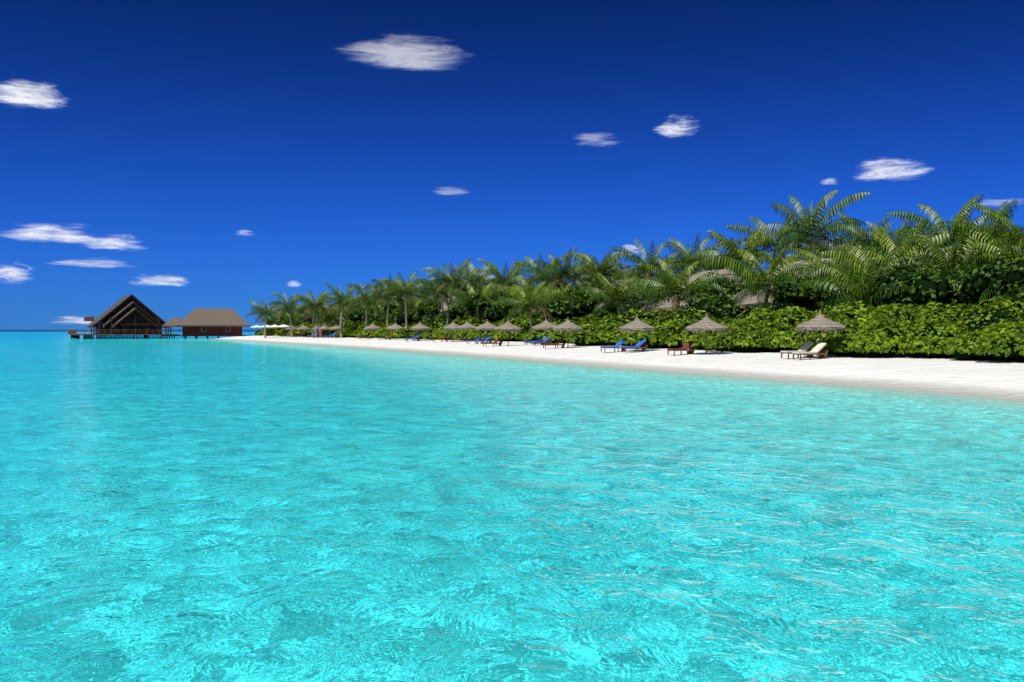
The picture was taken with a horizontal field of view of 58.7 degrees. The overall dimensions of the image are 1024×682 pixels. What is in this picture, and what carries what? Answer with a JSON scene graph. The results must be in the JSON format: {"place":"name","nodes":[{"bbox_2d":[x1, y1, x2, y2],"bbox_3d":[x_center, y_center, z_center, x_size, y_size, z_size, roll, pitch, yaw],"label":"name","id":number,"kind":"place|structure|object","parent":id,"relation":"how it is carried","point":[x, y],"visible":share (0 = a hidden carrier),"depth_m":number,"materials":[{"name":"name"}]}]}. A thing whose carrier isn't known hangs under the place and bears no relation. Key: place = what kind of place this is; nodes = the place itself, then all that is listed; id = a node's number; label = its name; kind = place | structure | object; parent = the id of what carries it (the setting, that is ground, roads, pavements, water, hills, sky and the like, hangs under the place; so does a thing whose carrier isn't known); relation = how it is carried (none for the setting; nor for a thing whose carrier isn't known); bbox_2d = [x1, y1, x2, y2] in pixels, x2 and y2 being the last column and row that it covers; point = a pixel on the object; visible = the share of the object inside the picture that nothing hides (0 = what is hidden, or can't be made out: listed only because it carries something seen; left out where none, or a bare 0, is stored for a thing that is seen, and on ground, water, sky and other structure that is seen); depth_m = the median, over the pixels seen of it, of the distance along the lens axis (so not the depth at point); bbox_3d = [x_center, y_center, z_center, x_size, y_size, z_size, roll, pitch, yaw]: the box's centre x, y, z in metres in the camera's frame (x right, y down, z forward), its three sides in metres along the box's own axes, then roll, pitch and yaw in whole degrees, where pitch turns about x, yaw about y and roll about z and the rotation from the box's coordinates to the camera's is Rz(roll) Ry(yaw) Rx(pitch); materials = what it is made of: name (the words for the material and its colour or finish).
{"place":"outdoors","nodes":[
{"label":"outdoors","id":0,"kind":"place"},
{"bbox_2d":[0,268,25,279],"bbox_3d":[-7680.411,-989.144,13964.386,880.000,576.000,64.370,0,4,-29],"label":"cloud","id":1,"kind":"structure","parent":0,"point":[15,273],"depth_m":13942.44,"materials":[{"name":"white"}]},
{"bbox_2d":[0,83,60,106],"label":"cloud","id":2,"kind":"structure","parent":0,"point":[31,95],"depth_m":3510.50,"materials":[{"name":"white"}]},
{"bbox_2d":[9,226,97,241],"bbox_3d":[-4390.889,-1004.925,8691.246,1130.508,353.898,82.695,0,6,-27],"label":"cloud","id":3,"kind":"structure","parent":0,"point":[40,232],"depth_m":8643.75,"materials":[{"name":"white"}]},
{"bbox_2d":[65,318,91,323],"bbox_3d":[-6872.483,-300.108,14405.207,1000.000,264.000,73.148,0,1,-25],"label":"cloud","id":4,"kind":"structure","parent":0,"point":[81,320],"depth_m":14397.09,"materials":[{"name":"white"}]},
{"bbox_2d":[91,238,135,248],"bbox_3d":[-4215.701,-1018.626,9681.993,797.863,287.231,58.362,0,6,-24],"label":"cloud","id":5,"kind":"structure","parent":0,"point":[110,243],"depth_m":9639.57,"materials":[{"name":"white"}]},
{"bbox_2d":[142,277,183,285],"bbox_3d":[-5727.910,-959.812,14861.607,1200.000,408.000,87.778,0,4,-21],"label":"cloud","id":6,"kind":"structure","parent":0,"point":[158,281],"depth_m":14842.93,"materials":[{"name":"white"}]},
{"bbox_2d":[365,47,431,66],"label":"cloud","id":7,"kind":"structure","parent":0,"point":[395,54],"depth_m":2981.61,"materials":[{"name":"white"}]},
{"bbox_2d":[0,330,1023,681],"bbox_3d":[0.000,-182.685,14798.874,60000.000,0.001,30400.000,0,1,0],"label":"lagoon water","id":8,"kind":"structure","parent":0,"point":[194,508],"depth_m":10.91,"materials":[{"name":"teal liquid"}]},
{"bbox_2d":[68,294,179,338],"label":"overwater restaurant","id":9,"kind":"structure","parent":8,"relation":"in","point":[130,315],"depth_m":240.48,"materials":[{"name":"black wood"}]},
{"bbox_2d":[162,308,263,338],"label":"bungalow","id":10,"kind":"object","parent":8,"relation":"in","point":[206,322],"depth_m":237.90,"materials":[{"name":"brown wood"}]},
{"bbox_2d":[0,0,1023,329],"label":"sky","id":11,"kind":"structure","parent":0,"point":[244,150],"materials":[{"name":"blue"}]},
{"bbox_2d":[216,336,1023,400],"bbox_3d":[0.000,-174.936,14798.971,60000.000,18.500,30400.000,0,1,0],"label":"sand ground","id":12,"kind":"structure","parent":0,"point":[989,378],"depth_m":48.11,"materials":[{"name":"white sand"}]},
{"bbox_2d":[296,324,309,336],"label":"thatched umbrella","id":13,"kind":"object","parent":12,"relation":"on","point":[303,327],"visible":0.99,"depth_m":181.61,"materials":[{"name":"beige wicker"}]},
{"bbox_2d":[310,323,322,334],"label":"thatched umbrella","id":14,"kind":"object","parent":12,"relation":"on","point":[317,326],"visible":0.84,"depth_m":171.70,"materials":[{"name":"beige wicker"}]},
{"bbox_2d":[318,324,329,329],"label":"thatched umbrella","id":15,"kind":"object","parent":12,"relation":"on","point":[325,327],"visible":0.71,"depth_m":170.56,"materials":[{"name":"beige wicker"}]},
{"bbox_2d":[329,323,343,337],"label":"thatched umbrella","id":16,"kind":"object","parent":12,"relation":"on","point":[336,327],"visible":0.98,"depth_m":162.09,"materials":[{"name":"beige wicker"}]},
{"bbox_2d":[363,322,381,338],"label":"thatched umbrella","id":17,"kind":"object","parent":12,"relation":"on","point":[372,326],"visible":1,"depth_m":142.00,"materials":[{"name":"beige wicker"}]},
{"bbox_2d":[378,334,390,339],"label":"sun lounger","id":18,"kind":"object","parent":12,"relation":"on","point":[388,335],"visible":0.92,"depth_m":133.03,"materials":[{"name":"beige wood"}]},
{"bbox_2d":[386,321,404,339],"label":"thatched umbrella","id":19,"kind":"object","parent":12,"relation":"on","point":[395,326],"visible":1,"depth_m":131.92,"materials":[{"name":"beige wicker"}]},
{"bbox_2d":[410,323,429,330],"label":"thatched umbrella","id":20,"kind":"object","parent":12,"relation":"on","point":[419,326],"visible":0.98,"depth_m":121.88,"materials":[{"name":"beige wicker"}]},
{"bbox_2d":[432,335,447,341],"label":"sun lounger","id":21,"kind":"object","parent":12,"relation":"on","point":[441,339],"visible":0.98,"depth_m":112.83,"materials":[{"name":"beige wood"}]},
{"bbox_2d":[421,293,466,317],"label":"beach villa","id":22,"kind":"object","parent":12,"relation":"on","point":[444,307],"visible":0.02,"depth_m":143.07,"materials":[{"name":"black"}]},
{"bbox_2d":[443,321,463,337],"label":"thatched umbrella","id":23,"kind":"object","parent":12,"relation":"on","point":[453,326],"visible":0.87,"depth_m":111.75,"materials":[{"name":"beige wicker"}]},
{"bbox_2d":[451,334,466,341],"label":"sun lounger","id":24,"kind":"object","parent":12,"relation":"on","point":[461,338],"visible":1,"depth_m":111.94,"materials":[{"name":"beige wood"}]},
{"bbox_2d":[457,320,475,341],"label":"thatched umbrella","id":25,"kind":"object","parent":12,"relation":"on","point":[467,325],"visible":0.88,"depth_m":110.96,"materials":[{"name":"beige wicker"}]},
{"bbox_2d":[466,336,483,343],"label":"sun lounger","id":26,"kind":"object","parent":12,"relation":"on","point":[480,337],"visible":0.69,"depth_m":100.35,"materials":[{"name":"blue"}]},
{"bbox_2d":[474,336,492,343],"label":"sun lounger","id":27,"kind":"object","parent":12,"relation":"on","point":[487,338],"visible":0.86,"depth_m":98.74,"materials":[{"name":"blue"}]},
{"bbox_2d":[475,319,497,340],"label":"thatched umbrella","id":28,"kind":"object","parent":12,"relation":"on","point":[487,326],"visible":0.81,"depth_m":99.23,"materials":[{"name":"beige wicker"}]},
{"bbox_2d":[483,337,502,345],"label":"sun lounger","id":29,"kind":"object","parent":12,"relation":"on","point":[496,341],"visible":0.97,"depth_m":89.97,"materials":[{"name":"beige"}]},
{"bbox_2d":[494,319,521,345],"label":"thatched umbrella","id":30,"kind":"object","parent":12,"relation":"on","point":[508,326],"visible":0.99,"depth_m":88.76,"materials":[{"name":"beige wicker"}]},
{"bbox_2d":[524,336,543,344],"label":"sun lounger","id":31,"kind":"object","parent":12,"relation":"on","point":[540,338],"visible":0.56,"depth_m":88.94,"materials":[{"name":"blue fabric"}]},
{"bbox_2d":[531,336,551,345],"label":"sun lounger","id":32,"kind":"object","parent":12,"relation":"on","point":[546,339],"visible":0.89,"depth_m":87.03,"materials":[{"name":"blue fabric"}]},
{"bbox_2d":[531,318,556,343],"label":"thatched umbrella","id":33,"kind":"object","parent":12,"relation":"on","point":[546,325],"visible":0.82,"depth_m":87.74,"materials":[{"name":"beige wicker"}]},
{"bbox_2d":[542,338,564,348],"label":"sun lounger","id":34,"kind":"object","parent":12,"relation":"on","point":[559,341],"visible":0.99,"depth_m":78.65,"materials":[{"name":"beige"}]},
{"bbox_2d":[552,318,582,347],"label":"thatched umbrella","id":35,"kind":"object","parent":12,"relation":"on","point":[567,325],"visible":0.99,"depth_m":77.44,"materials":[{"name":"beige wicker"}]},
{"bbox_2d":[600,340,626,351],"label":"sun lounger","id":36,"kind":"object","parent":12,"relation":"on","point":[618,344],"visible":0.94,"depth_m":68.02,"materials":[{"name":"blue fabric"}]},
{"bbox_2d":[609,278,652,308],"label":"beach villa","id":37,"kind":"object","parent":12,"relation":"on","point":[631,286],"visible":0.01,"depth_m":103.41,"materials":[{"name":"black"}]},
{"bbox_2d":[621,339,646,351],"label":"sun lounger","id":38,"kind":"object","parent":12,"relation":"on","point":[640,343],"visible":1,"depth_m":66.45,"materials":[{"name":"blue fabric"}]},
{"bbox_2d":[618,315,655,350],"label":"thatched umbrella","id":39,"kind":"object","parent":12,"relation":"on","point":[636,324],"visible":0.99,"depth_m":66.93,"materials":[{"name":"beige wicker"}]},
{"bbox_2d":[254,295,1023,360],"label":"hedge bush","id":40,"kind":"object","parent":12,"relation":"on","point":[869,335],"depth_m":58.30,"materials":[{"name":"green plant"}]},
{"bbox_2d":[277,250,1023,330],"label":"understorey tree","id":41,"kind":"object","parent":12,"relation":"on","point":[959,271],"depth_m":67.09,"materials":[{"name":"green plant"}]},
{"bbox_2d":[667,341,694,354],"bbox_3d":[11.106,0.456,59.695,1.924,0.900,0.650,0,1,-31],"label":"sun lounger","id":42,"kind":"object","parent":12,"relation":"on","point":[688,348],"visible":1,"depth_m":59.75,"materials":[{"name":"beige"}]},
{"bbox_2d":[641,269,744,314],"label":"beach villa","id":43,"kind":"object","parent":12,"relation":"on","point":[666,305],"visible":0.07,"depth_m":89.79,"materials":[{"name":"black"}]},
{"bbox_2d":[685,313,728,353],"bbox_3d":[12.643,-0.360,59.255,2.814,2.941,2.831,0,1,-25],"label":"thatched umbrella","id":44,"kind":"object","parent":12,"relation":"on","point":[706,323],"visible":0.98,"depth_m":58.48,"materials":[{"name":"beige wicker"}]},
{"bbox_2d":[731,258,859,315],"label":"beach villa","id":45,"kind":"object","parent":12,"relation":"on","point":[751,303],"visible":0.03,"depth_m":76.62,"materials":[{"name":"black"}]},
{"bbox_2d":[780,342,814,358],"bbox_3d":[15.976,0.513,50.842,1.924,0.900,0.650,0,1,-20],"label":"sun lounger","id":46,"kind":"object","parent":12,"relation":"on","point":[806,346],"visible":0.62,"depth_m":50.83,"materials":[{"name":"beige"}]},
{"bbox_2d":[792,343,827,359],"bbox_3d":[16.152,0.553,49.301,1.924,0.900,0.650,0,1,-20],"label":"sun lounger","id":47,"kind":"object","parent":12,"relation":"on","point":[817,349],"visible":0.96,"depth_m":49.28,"materials":[{"name":"beige fabric"}]},
{"bbox_2d":[795,309,845,352],"bbox_3d":[17.104,-0.280,50.505,2.703,2.941,2.683,0,1,7],"label":"thatched umbrella","id":48,"kind":"object","parent":12,"relation":"on","point":[820,322],"visible":1,"depth_m":49.77,"materials":[{"name":"beige wicker"}]},
{"bbox_2d":[876,247,974,270],"bbox_3d":[30.710,-3.217,66.215,9.600,7.000,11.600,0,1,-23],"label":"beach villa","id":49,"kind":"object","parent":12,"relation":"on","point":[940,258],"depth_m":64.78,"materials":[{"name":"black"}]},
{"bbox_2d":[246,189,1023,337],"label":"coconut palm","id":50,"kind":"object","parent":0,"point":[855,262],"depth_m":83.47,"materials":[{"name":"green plant"}]},
{"bbox_2d":[255,243,952,326],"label":"dry coconut fronds","id":51,"kind":"object","parent":50,"relation":"attached to","point":[535,306],"visible":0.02,"depth_m":112.36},
{"bbox_2d":[657,122,688,135],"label":"cloud","id":52,"kind":"structure","parent":0,"point":[672,129],"depth_m":4098.65,"materials":[{"name":"white"}]},
{"bbox_2d":[861,161,928,178],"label":"cloud","id":53,"kind":"structure","parent":0,"point":[882,172],"depth_m":5209.77,"materials":[{"name":"white"}]}
]}

